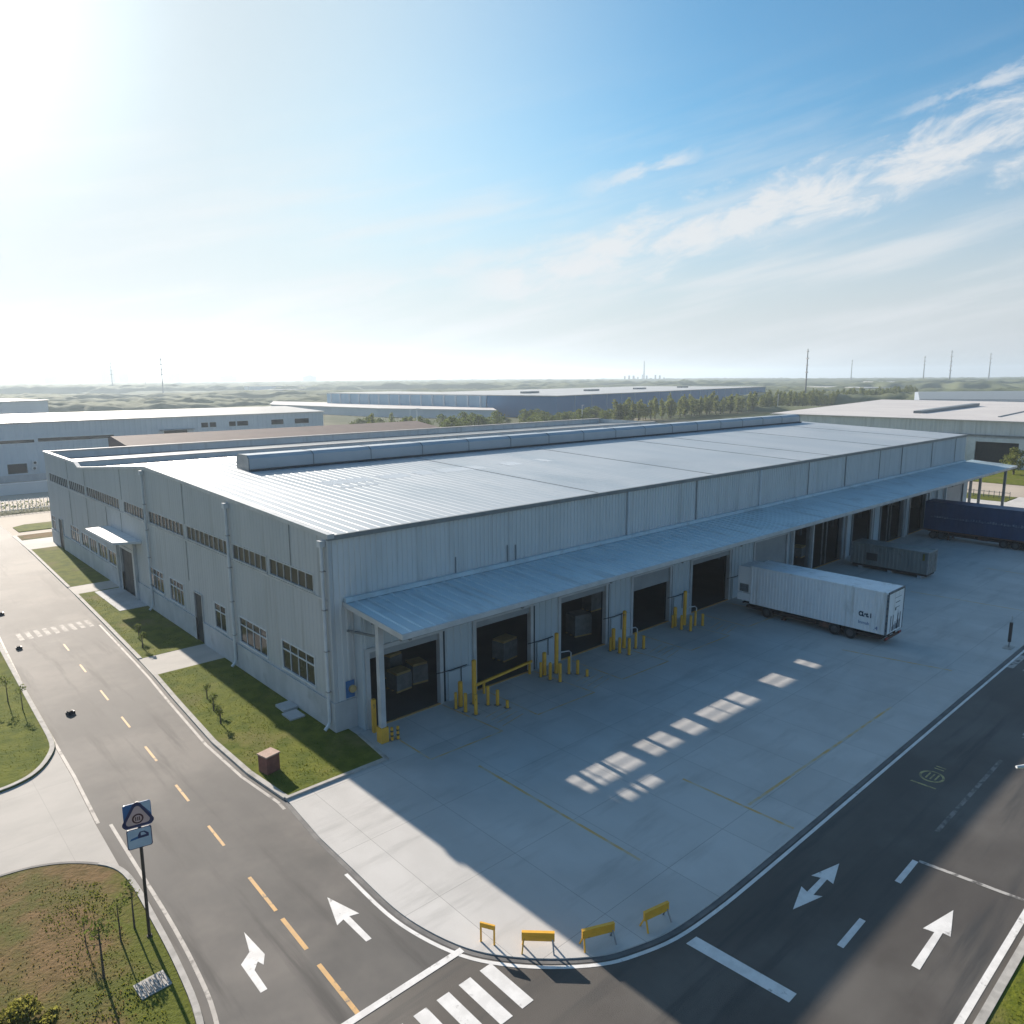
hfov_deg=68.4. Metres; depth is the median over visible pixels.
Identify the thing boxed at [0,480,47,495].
boundary wall
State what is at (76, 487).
strip window
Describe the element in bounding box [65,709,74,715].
road box
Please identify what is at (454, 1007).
zebra crossing
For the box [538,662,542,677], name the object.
bollard
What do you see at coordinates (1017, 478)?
grass strip
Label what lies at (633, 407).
poplar tree
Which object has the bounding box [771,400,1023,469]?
neighbour building
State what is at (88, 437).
window
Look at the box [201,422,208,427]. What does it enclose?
window
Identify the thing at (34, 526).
grass plot
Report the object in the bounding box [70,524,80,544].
window
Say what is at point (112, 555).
window
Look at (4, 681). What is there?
sapling
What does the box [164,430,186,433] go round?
window
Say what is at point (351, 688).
corner panel
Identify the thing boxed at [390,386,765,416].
blue warehouse
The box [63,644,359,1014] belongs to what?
lane dashes
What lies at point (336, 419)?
ground
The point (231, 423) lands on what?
window
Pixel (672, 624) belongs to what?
bollard
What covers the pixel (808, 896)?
painted arrow
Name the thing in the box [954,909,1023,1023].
road marking
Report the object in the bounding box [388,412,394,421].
poplar tree
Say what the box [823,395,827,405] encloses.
poplar tree
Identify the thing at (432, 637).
roller door
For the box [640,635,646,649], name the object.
bollard
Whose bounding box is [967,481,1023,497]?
pavement
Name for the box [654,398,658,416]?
poplar tree
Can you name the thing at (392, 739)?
banded bollard
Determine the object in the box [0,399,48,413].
hall
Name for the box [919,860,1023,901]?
road marking
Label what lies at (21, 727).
grass tufts
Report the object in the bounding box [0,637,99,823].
road marking
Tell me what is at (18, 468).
window
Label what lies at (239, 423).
window
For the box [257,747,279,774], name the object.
utility box
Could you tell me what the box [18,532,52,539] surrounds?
dry plot
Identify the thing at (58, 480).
strip window
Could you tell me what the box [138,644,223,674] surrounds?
path
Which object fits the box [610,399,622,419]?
poplar tree
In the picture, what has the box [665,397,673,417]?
poplar tree
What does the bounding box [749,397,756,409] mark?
poplar tree
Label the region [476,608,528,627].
roller door
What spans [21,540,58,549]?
path
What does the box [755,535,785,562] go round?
roller door
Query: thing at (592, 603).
pallet crate
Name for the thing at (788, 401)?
poplar tree
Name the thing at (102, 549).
window
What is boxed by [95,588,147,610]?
path
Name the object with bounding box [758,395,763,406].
poplar tree
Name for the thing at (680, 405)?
poplar tree
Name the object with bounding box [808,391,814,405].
poplar tree
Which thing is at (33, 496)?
pavement
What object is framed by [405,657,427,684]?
pallet crate
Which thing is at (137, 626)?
sapling
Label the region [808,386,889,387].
distant shed
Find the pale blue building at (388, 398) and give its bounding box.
[327,391,486,406]
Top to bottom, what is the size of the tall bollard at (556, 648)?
3.100 m
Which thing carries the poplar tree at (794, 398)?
on the ground at (336, 419)
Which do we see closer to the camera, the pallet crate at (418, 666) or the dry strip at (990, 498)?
the pallet crate at (418, 666)
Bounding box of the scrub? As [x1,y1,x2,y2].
[73,387,1023,411]
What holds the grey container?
on the yard at (457, 847)
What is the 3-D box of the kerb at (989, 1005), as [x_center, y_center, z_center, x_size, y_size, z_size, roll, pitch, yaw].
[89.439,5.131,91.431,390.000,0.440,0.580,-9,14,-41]
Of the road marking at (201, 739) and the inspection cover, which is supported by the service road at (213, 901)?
the road marking at (201, 739)
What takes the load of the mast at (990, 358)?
on the ground at (336, 419)
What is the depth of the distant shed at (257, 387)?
1243.11 m
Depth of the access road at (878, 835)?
29.80 m
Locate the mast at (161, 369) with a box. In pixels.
[159,358,163,392]
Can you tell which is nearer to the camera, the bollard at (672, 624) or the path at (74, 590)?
the bollard at (672, 624)
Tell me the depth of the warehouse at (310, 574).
63.44 m
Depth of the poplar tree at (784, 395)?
499.83 m
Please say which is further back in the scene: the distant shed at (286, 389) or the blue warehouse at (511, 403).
the distant shed at (286, 389)
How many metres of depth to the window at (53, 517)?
99.86 m
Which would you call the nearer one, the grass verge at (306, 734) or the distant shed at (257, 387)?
the grass verge at (306, 734)
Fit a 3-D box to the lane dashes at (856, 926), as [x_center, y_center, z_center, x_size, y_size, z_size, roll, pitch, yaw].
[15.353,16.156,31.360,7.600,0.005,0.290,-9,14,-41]
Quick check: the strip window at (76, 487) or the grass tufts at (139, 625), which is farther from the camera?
the strip window at (76, 487)
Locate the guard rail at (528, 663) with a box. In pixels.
[477,660,532,693]
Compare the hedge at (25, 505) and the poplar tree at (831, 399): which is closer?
the hedge at (25, 505)
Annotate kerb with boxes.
[0,644,54,790]
[0,861,97,876]
[28,549,69,587]
[75,594,141,659]
[98,861,203,1023]
[153,674,286,799]
[285,733,388,800]
[973,936,1023,1023]
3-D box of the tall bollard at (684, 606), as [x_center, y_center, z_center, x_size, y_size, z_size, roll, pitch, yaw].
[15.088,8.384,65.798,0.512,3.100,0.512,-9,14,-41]
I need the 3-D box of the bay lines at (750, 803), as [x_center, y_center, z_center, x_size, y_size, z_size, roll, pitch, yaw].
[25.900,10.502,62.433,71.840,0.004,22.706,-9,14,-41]
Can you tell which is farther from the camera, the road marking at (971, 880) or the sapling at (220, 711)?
the sapling at (220, 711)
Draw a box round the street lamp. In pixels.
[1015,764,1023,768]
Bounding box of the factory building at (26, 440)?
[0,406,324,482]
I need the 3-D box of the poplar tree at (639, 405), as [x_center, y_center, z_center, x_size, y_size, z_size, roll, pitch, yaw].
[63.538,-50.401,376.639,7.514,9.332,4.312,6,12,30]
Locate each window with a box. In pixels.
[0,439,34,444]
[7,463,27,474]
[38,434,113,441]
[49,472,67,488]
[51,514,56,531]
[68,479,84,495]
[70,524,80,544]
[81,531,89,549]
[86,486,119,509]
[89,536,97,555]
[97,541,108,561]
[108,548,116,567]
[123,500,143,520]
[148,510,183,537]
[151,567,164,595]
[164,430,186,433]
[169,576,185,607]
[186,525,226,555]
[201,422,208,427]
[210,422,215,427]
[214,601,227,633]
[229,421,235,426]
[232,543,267,573]
[237,420,248,425]
[239,615,268,658]
[268,557,314,593]
[271,419,282,424]
[281,638,316,688]
[294,418,308,423]
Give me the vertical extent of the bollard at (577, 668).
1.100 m
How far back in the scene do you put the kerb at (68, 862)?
33.81 m
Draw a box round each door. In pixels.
[59,519,64,548]
[122,549,134,594]
[195,593,204,642]
[268,756,277,772]
[370,633,437,658]
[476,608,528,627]
[561,586,604,602]
[634,568,668,590]
[693,551,728,564]
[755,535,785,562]
[928,551,937,573]
[946,485,961,500]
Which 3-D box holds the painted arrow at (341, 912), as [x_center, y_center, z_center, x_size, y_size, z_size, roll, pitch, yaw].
[-6.673,16.425,30.486,1.000,0.004,3.300,-9,14,-41]
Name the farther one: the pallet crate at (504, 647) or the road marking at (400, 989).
the pallet crate at (504, 647)
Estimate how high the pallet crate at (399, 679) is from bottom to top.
1.410 m
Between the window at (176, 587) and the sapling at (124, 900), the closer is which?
the sapling at (124, 900)
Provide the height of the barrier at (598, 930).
0.778 m
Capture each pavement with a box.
[0,479,49,510]
[12,531,52,542]
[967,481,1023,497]
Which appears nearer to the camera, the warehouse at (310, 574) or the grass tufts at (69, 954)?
the grass tufts at (69, 954)
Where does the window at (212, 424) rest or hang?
in the factory building at (26, 440)
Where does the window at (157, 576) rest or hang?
in the warehouse at (310, 574)
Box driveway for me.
[0,749,117,874]
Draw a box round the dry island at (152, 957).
[0,864,195,1023]
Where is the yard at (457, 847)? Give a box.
[287,497,1023,958]
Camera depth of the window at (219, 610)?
58.64 m
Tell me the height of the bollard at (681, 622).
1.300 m
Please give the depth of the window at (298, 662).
49.12 m
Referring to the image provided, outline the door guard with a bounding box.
[371,698,376,732]
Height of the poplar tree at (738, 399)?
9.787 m
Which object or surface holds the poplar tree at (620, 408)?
on the ground at (336, 419)
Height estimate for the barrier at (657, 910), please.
0.778 m
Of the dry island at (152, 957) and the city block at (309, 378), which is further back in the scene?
the city block at (309, 378)
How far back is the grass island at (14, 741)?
45.80 m
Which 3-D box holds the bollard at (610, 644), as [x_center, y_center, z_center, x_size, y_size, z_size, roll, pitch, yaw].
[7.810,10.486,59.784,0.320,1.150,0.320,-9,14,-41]
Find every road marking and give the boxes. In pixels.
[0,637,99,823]
[99,625,285,809]
[109,824,218,1023]
[342,948,463,1023]
[345,650,1023,968]
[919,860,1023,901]
[935,760,1002,831]
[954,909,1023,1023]
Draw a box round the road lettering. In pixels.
[910,766,944,788]
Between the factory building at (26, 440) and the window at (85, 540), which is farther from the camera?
the factory building at (26, 440)
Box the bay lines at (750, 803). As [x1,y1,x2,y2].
[389,568,1023,860]
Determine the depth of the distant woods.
1362.07 m
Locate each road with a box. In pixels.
[0,511,51,535]
[0,526,454,1023]
[354,649,1023,1023]
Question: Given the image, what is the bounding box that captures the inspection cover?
[275,700,304,720]
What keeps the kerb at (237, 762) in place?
on the ground at (336, 419)
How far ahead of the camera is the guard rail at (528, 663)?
53.09 m
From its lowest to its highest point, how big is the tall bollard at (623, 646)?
3.100 m
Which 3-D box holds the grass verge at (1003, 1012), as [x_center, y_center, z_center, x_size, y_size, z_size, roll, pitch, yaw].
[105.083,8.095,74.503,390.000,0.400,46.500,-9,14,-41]
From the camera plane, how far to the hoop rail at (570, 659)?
55.48 m
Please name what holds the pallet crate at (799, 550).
on the warehouse at (310, 574)
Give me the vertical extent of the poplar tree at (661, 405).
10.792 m
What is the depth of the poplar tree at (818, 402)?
537.53 m
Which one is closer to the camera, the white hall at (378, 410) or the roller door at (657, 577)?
the roller door at (657, 577)
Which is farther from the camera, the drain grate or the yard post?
the yard post
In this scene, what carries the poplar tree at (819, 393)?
on the ground at (336, 419)
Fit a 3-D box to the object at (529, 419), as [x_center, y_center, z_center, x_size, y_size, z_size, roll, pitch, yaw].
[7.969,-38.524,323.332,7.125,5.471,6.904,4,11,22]
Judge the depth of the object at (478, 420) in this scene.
315.14 m
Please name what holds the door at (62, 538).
in the warehouse at (310, 574)
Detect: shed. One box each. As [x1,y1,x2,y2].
[108,421,438,446]
[244,385,315,389]
[271,389,304,390]
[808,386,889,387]
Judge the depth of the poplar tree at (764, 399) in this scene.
476.67 m
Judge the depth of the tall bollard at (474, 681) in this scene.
49.90 m
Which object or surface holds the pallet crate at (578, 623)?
on the warehouse at (310, 574)
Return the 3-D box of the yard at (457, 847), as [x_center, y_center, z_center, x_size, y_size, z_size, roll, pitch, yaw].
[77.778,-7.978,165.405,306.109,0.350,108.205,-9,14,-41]
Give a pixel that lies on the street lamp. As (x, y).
(1019, 766)
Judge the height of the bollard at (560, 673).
1.400 m
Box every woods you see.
[0,376,1023,393]
[0,385,1023,412]
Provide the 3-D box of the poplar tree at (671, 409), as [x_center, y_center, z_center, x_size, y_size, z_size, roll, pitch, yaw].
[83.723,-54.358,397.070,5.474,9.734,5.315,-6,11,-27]
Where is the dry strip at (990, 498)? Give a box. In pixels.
[966,492,1016,501]
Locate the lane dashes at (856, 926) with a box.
[837,860,917,947]
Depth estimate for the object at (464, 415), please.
330.71 m
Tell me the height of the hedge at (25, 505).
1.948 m
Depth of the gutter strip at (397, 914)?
32.24 m
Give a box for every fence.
[0,497,48,512]
[967,489,1010,498]
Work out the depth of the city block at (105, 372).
2858.89 m
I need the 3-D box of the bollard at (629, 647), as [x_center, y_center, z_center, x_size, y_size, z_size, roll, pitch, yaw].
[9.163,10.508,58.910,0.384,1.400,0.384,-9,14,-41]
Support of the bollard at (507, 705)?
on the yard at (457, 847)
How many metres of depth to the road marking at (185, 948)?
29.73 m
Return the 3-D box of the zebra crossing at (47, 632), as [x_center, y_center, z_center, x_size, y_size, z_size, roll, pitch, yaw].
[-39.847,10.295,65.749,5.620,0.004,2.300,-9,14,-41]
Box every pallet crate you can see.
[384,651,401,678]
[386,665,411,692]
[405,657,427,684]
[492,633,516,662]
[566,609,591,637]
[582,592,601,611]
[794,544,805,557]
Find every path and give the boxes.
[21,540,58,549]
[68,580,118,594]
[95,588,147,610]
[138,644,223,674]
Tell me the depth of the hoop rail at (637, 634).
60.57 m
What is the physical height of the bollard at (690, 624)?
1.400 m
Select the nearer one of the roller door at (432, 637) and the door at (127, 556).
the roller door at (432, 637)
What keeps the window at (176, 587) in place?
in the warehouse at (310, 574)
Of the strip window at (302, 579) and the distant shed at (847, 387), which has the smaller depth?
the strip window at (302, 579)
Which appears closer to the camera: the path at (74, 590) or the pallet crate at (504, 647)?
the pallet crate at (504, 647)
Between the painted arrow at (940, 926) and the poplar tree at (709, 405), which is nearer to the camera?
the painted arrow at (940, 926)
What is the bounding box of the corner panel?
[346,679,356,698]
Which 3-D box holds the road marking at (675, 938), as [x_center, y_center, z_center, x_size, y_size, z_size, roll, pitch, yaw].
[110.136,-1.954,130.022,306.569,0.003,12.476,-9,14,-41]
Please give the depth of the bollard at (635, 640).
60.25 m
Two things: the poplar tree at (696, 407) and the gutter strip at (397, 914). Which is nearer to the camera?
the gutter strip at (397, 914)
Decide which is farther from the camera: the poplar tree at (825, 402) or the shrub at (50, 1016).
the poplar tree at (825, 402)
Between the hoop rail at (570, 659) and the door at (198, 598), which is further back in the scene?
the door at (198, 598)
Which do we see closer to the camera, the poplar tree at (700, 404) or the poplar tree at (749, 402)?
the poplar tree at (700, 404)
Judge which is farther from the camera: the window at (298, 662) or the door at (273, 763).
the window at (298, 662)
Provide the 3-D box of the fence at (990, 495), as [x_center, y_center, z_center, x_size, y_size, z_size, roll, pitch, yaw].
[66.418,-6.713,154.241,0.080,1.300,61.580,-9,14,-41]
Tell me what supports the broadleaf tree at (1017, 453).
on the grass strip at (1017, 478)
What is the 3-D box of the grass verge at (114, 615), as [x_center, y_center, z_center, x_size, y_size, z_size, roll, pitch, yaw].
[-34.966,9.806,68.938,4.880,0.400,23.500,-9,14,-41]
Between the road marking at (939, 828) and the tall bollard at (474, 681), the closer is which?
the road marking at (939, 828)
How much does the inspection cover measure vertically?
0.160 m
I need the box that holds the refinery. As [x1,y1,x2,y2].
[624,361,664,378]
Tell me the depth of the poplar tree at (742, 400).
460.54 m
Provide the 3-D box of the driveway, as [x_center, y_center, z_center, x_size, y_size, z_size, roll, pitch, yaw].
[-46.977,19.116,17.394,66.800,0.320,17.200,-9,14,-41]
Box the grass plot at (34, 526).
[13,521,51,531]
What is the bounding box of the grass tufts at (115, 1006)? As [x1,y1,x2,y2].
[30,882,167,1023]
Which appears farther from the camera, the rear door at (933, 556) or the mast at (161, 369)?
the mast at (161, 369)
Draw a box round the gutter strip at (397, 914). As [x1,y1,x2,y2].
[282,645,1023,963]
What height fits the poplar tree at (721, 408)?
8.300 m
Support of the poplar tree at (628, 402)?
on the ground at (336, 419)
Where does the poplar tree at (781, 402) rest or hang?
on the ground at (336, 419)
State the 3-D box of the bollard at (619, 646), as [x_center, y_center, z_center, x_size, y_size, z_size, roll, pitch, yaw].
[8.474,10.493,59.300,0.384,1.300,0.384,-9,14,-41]
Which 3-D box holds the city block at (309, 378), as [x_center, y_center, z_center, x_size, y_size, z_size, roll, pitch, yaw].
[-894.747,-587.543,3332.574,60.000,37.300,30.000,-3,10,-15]
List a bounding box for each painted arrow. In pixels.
[241,934,266,992]
[327,897,371,940]
[793,864,838,908]
[911,911,952,969]
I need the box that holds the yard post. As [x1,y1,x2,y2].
[1003,616,1014,649]
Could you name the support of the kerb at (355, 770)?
on the ground at (336, 419)
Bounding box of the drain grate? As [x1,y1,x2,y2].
[133,970,171,999]
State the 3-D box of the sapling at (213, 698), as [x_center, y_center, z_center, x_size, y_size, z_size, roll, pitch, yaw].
[-19.551,12.442,49.313,0.647,1.157,0.574,-6,11,-27]
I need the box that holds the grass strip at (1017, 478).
[973,469,1023,485]
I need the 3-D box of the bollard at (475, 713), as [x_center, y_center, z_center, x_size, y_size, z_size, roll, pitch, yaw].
[-2.336,12.406,48.616,0.384,1.400,0.384,-9,14,-41]
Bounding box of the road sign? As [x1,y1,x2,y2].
[122,800,153,937]
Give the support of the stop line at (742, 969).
on the access road at (878, 835)
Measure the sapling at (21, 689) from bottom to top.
1.768 m
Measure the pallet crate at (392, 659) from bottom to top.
1.860 m
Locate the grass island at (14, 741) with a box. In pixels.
[0,643,54,791]
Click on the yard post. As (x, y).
(1009, 647)
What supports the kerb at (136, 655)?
on the ground at (336, 419)
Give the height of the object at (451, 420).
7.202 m
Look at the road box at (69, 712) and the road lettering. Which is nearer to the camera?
the road lettering
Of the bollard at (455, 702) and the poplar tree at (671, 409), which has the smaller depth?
the bollard at (455, 702)
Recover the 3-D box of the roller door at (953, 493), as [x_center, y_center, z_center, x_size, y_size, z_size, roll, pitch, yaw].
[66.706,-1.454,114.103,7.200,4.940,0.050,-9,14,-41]
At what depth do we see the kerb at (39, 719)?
47.50 m
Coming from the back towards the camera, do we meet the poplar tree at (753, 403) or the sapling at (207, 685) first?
the poplar tree at (753, 403)
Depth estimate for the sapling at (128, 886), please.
29.62 m
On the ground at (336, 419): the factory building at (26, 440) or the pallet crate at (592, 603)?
the factory building at (26, 440)
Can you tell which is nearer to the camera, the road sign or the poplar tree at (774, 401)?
the road sign
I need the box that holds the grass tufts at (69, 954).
[0,877,160,1021]
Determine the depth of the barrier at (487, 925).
28.88 m
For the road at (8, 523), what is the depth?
117.07 m
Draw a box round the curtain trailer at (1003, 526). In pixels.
[923,499,1023,549]
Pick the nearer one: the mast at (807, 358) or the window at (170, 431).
the window at (170, 431)
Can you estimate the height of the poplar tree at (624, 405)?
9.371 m
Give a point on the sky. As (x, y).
(248, 190)
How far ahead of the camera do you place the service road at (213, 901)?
35.52 m
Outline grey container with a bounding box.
[850,538,937,577]
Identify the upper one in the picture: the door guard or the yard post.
the yard post
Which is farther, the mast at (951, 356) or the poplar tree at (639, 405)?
the mast at (951, 356)
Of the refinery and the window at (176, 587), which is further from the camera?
the refinery
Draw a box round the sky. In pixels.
[0,0,1023,381]
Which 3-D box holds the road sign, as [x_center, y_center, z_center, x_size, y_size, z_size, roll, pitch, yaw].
[-14.164,13.729,28.912,1.085,5.746,0.224,-6,12,-30]
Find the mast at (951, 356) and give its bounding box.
[949,350,952,378]
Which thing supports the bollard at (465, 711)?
on the yard at (457, 847)
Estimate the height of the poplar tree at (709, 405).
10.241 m
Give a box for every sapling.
[0,676,10,702]
[16,684,25,709]
[77,916,89,944]
[83,916,111,978]
[107,894,129,940]
[119,879,139,928]
[133,623,141,639]
[137,631,145,647]
[203,683,210,698]
[209,693,217,710]
[215,706,223,723]
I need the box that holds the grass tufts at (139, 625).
[88,593,189,652]
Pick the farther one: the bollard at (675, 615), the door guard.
the bollard at (675, 615)
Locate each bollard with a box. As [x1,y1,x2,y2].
[389,727,394,741]
[395,725,400,740]
[453,692,458,709]
[457,681,463,707]
[461,693,469,713]
[469,659,479,705]
[472,694,479,715]
[484,686,490,706]
[494,689,500,706]
[504,700,510,708]
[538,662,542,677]
[542,652,548,676]
[546,662,553,680]
[552,632,558,674]
[556,663,563,682]
[566,656,571,674]
[574,660,580,674]
[608,637,611,651]
[611,628,616,650]
[617,637,621,653]
[621,610,627,648]
[626,638,631,655]
[633,632,638,648]
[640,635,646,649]
[670,615,674,628]
[673,607,678,627]
[678,615,684,630]
[683,591,687,625]
[688,615,692,631]
[692,611,697,626]
[699,613,705,626]
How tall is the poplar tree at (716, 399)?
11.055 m
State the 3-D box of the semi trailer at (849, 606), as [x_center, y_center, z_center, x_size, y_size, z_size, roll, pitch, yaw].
[26.470,7.595,65.766,3.155,4.550,13.472,-9,14,-41]
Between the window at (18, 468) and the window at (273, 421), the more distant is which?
the window at (273, 421)
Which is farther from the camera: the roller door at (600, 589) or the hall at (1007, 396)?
the hall at (1007, 396)
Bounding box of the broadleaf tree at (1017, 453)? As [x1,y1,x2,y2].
[999,447,1023,474]
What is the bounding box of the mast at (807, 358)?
[805,349,808,392]
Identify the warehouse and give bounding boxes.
[42,414,1016,743]
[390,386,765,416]
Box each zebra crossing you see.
[15,620,93,640]
[402,964,532,1023]
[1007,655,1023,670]
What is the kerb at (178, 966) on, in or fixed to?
on the ground at (336, 419)
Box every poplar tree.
[366,413,376,422]
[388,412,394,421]
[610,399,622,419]
[615,404,623,419]
[622,397,632,419]
[622,403,630,419]
[629,402,637,419]
[630,400,636,420]
[636,402,645,420]
[645,400,657,419]
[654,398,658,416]
[659,398,665,418]
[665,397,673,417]
[667,400,676,417]
[677,399,684,414]
[681,394,690,416]
[688,397,695,415]
[692,398,699,415]
[698,398,703,415]
[704,397,711,414]
[704,398,710,414]
[710,391,715,412]
[712,395,720,413]
[717,400,725,413]
[726,395,735,412]
[734,396,742,412]
[740,397,746,411]
[745,396,751,411]
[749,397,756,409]
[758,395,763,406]
[761,396,768,406]
[772,397,777,406]
[777,397,785,405]
[781,392,787,405]
[785,396,791,405]
[792,393,797,405]
[800,392,807,405]
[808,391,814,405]
[813,395,820,405]
[817,391,822,405]
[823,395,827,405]
[829,392,834,404]
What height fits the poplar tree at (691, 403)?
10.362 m
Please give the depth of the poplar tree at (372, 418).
303.54 m
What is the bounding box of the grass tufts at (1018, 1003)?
[1008,988,1023,1022]
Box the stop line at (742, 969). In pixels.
[686,937,795,1001]
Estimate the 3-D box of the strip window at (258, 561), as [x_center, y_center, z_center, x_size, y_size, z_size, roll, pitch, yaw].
[-18.469,3.196,53.041,0.235,1.220,5.800,-9,14,-41]
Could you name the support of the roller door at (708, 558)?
in the warehouse at (310, 574)
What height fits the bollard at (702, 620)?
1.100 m
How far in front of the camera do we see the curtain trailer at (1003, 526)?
96.52 m
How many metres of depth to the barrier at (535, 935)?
28.54 m
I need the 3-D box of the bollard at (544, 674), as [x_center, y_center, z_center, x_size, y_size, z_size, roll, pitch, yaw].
[2.358,11.067,54.984,0.512,1.750,0.512,-9,14,-41]
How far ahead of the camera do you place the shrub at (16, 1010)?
25.39 m
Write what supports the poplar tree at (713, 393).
on the ground at (336, 419)
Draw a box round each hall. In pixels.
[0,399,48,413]
[270,401,495,418]
[914,391,1023,401]
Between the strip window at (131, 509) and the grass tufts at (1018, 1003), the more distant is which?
the strip window at (131, 509)
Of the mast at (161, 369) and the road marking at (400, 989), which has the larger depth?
the mast at (161, 369)
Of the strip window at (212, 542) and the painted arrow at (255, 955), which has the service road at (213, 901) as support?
the painted arrow at (255, 955)
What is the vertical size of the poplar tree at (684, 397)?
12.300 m
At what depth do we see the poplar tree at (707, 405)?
429.60 m
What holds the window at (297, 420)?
in the factory building at (26, 440)
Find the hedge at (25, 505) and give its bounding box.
[0,500,48,509]
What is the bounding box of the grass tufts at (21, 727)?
[0,667,45,778]
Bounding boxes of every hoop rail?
[559,650,572,671]
[627,627,638,646]
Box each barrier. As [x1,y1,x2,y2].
[480,921,494,945]
[521,930,554,954]
[579,921,616,952]
[639,900,671,933]
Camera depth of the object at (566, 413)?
338.49 m
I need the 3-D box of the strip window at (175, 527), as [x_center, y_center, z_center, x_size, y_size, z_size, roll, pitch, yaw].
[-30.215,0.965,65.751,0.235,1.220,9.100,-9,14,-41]
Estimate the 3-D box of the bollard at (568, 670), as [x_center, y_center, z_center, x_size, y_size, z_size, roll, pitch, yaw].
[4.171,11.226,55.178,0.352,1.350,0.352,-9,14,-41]
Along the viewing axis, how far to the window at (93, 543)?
85.68 m
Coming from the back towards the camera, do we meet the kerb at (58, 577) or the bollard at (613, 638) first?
the kerb at (58, 577)
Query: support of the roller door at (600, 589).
in the warehouse at (310, 574)
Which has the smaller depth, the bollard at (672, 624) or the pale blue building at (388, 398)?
the bollard at (672, 624)
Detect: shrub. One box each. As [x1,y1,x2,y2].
[0,993,43,1023]
[28,1004,60,1023]
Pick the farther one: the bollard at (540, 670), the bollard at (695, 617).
the bollard at (695, 617)
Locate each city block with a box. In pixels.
[100,367,115,381]
[302,375,316,380]
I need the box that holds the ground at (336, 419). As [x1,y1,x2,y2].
[0,403,1011,596]
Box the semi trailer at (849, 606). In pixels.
[737,560,904,640]
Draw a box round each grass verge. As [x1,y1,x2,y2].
[31,546,109,586]
[79,587,204,657]
[158,658,382,794]
[986,956,1023,1023]
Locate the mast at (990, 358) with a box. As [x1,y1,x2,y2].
[988,353,991,378]

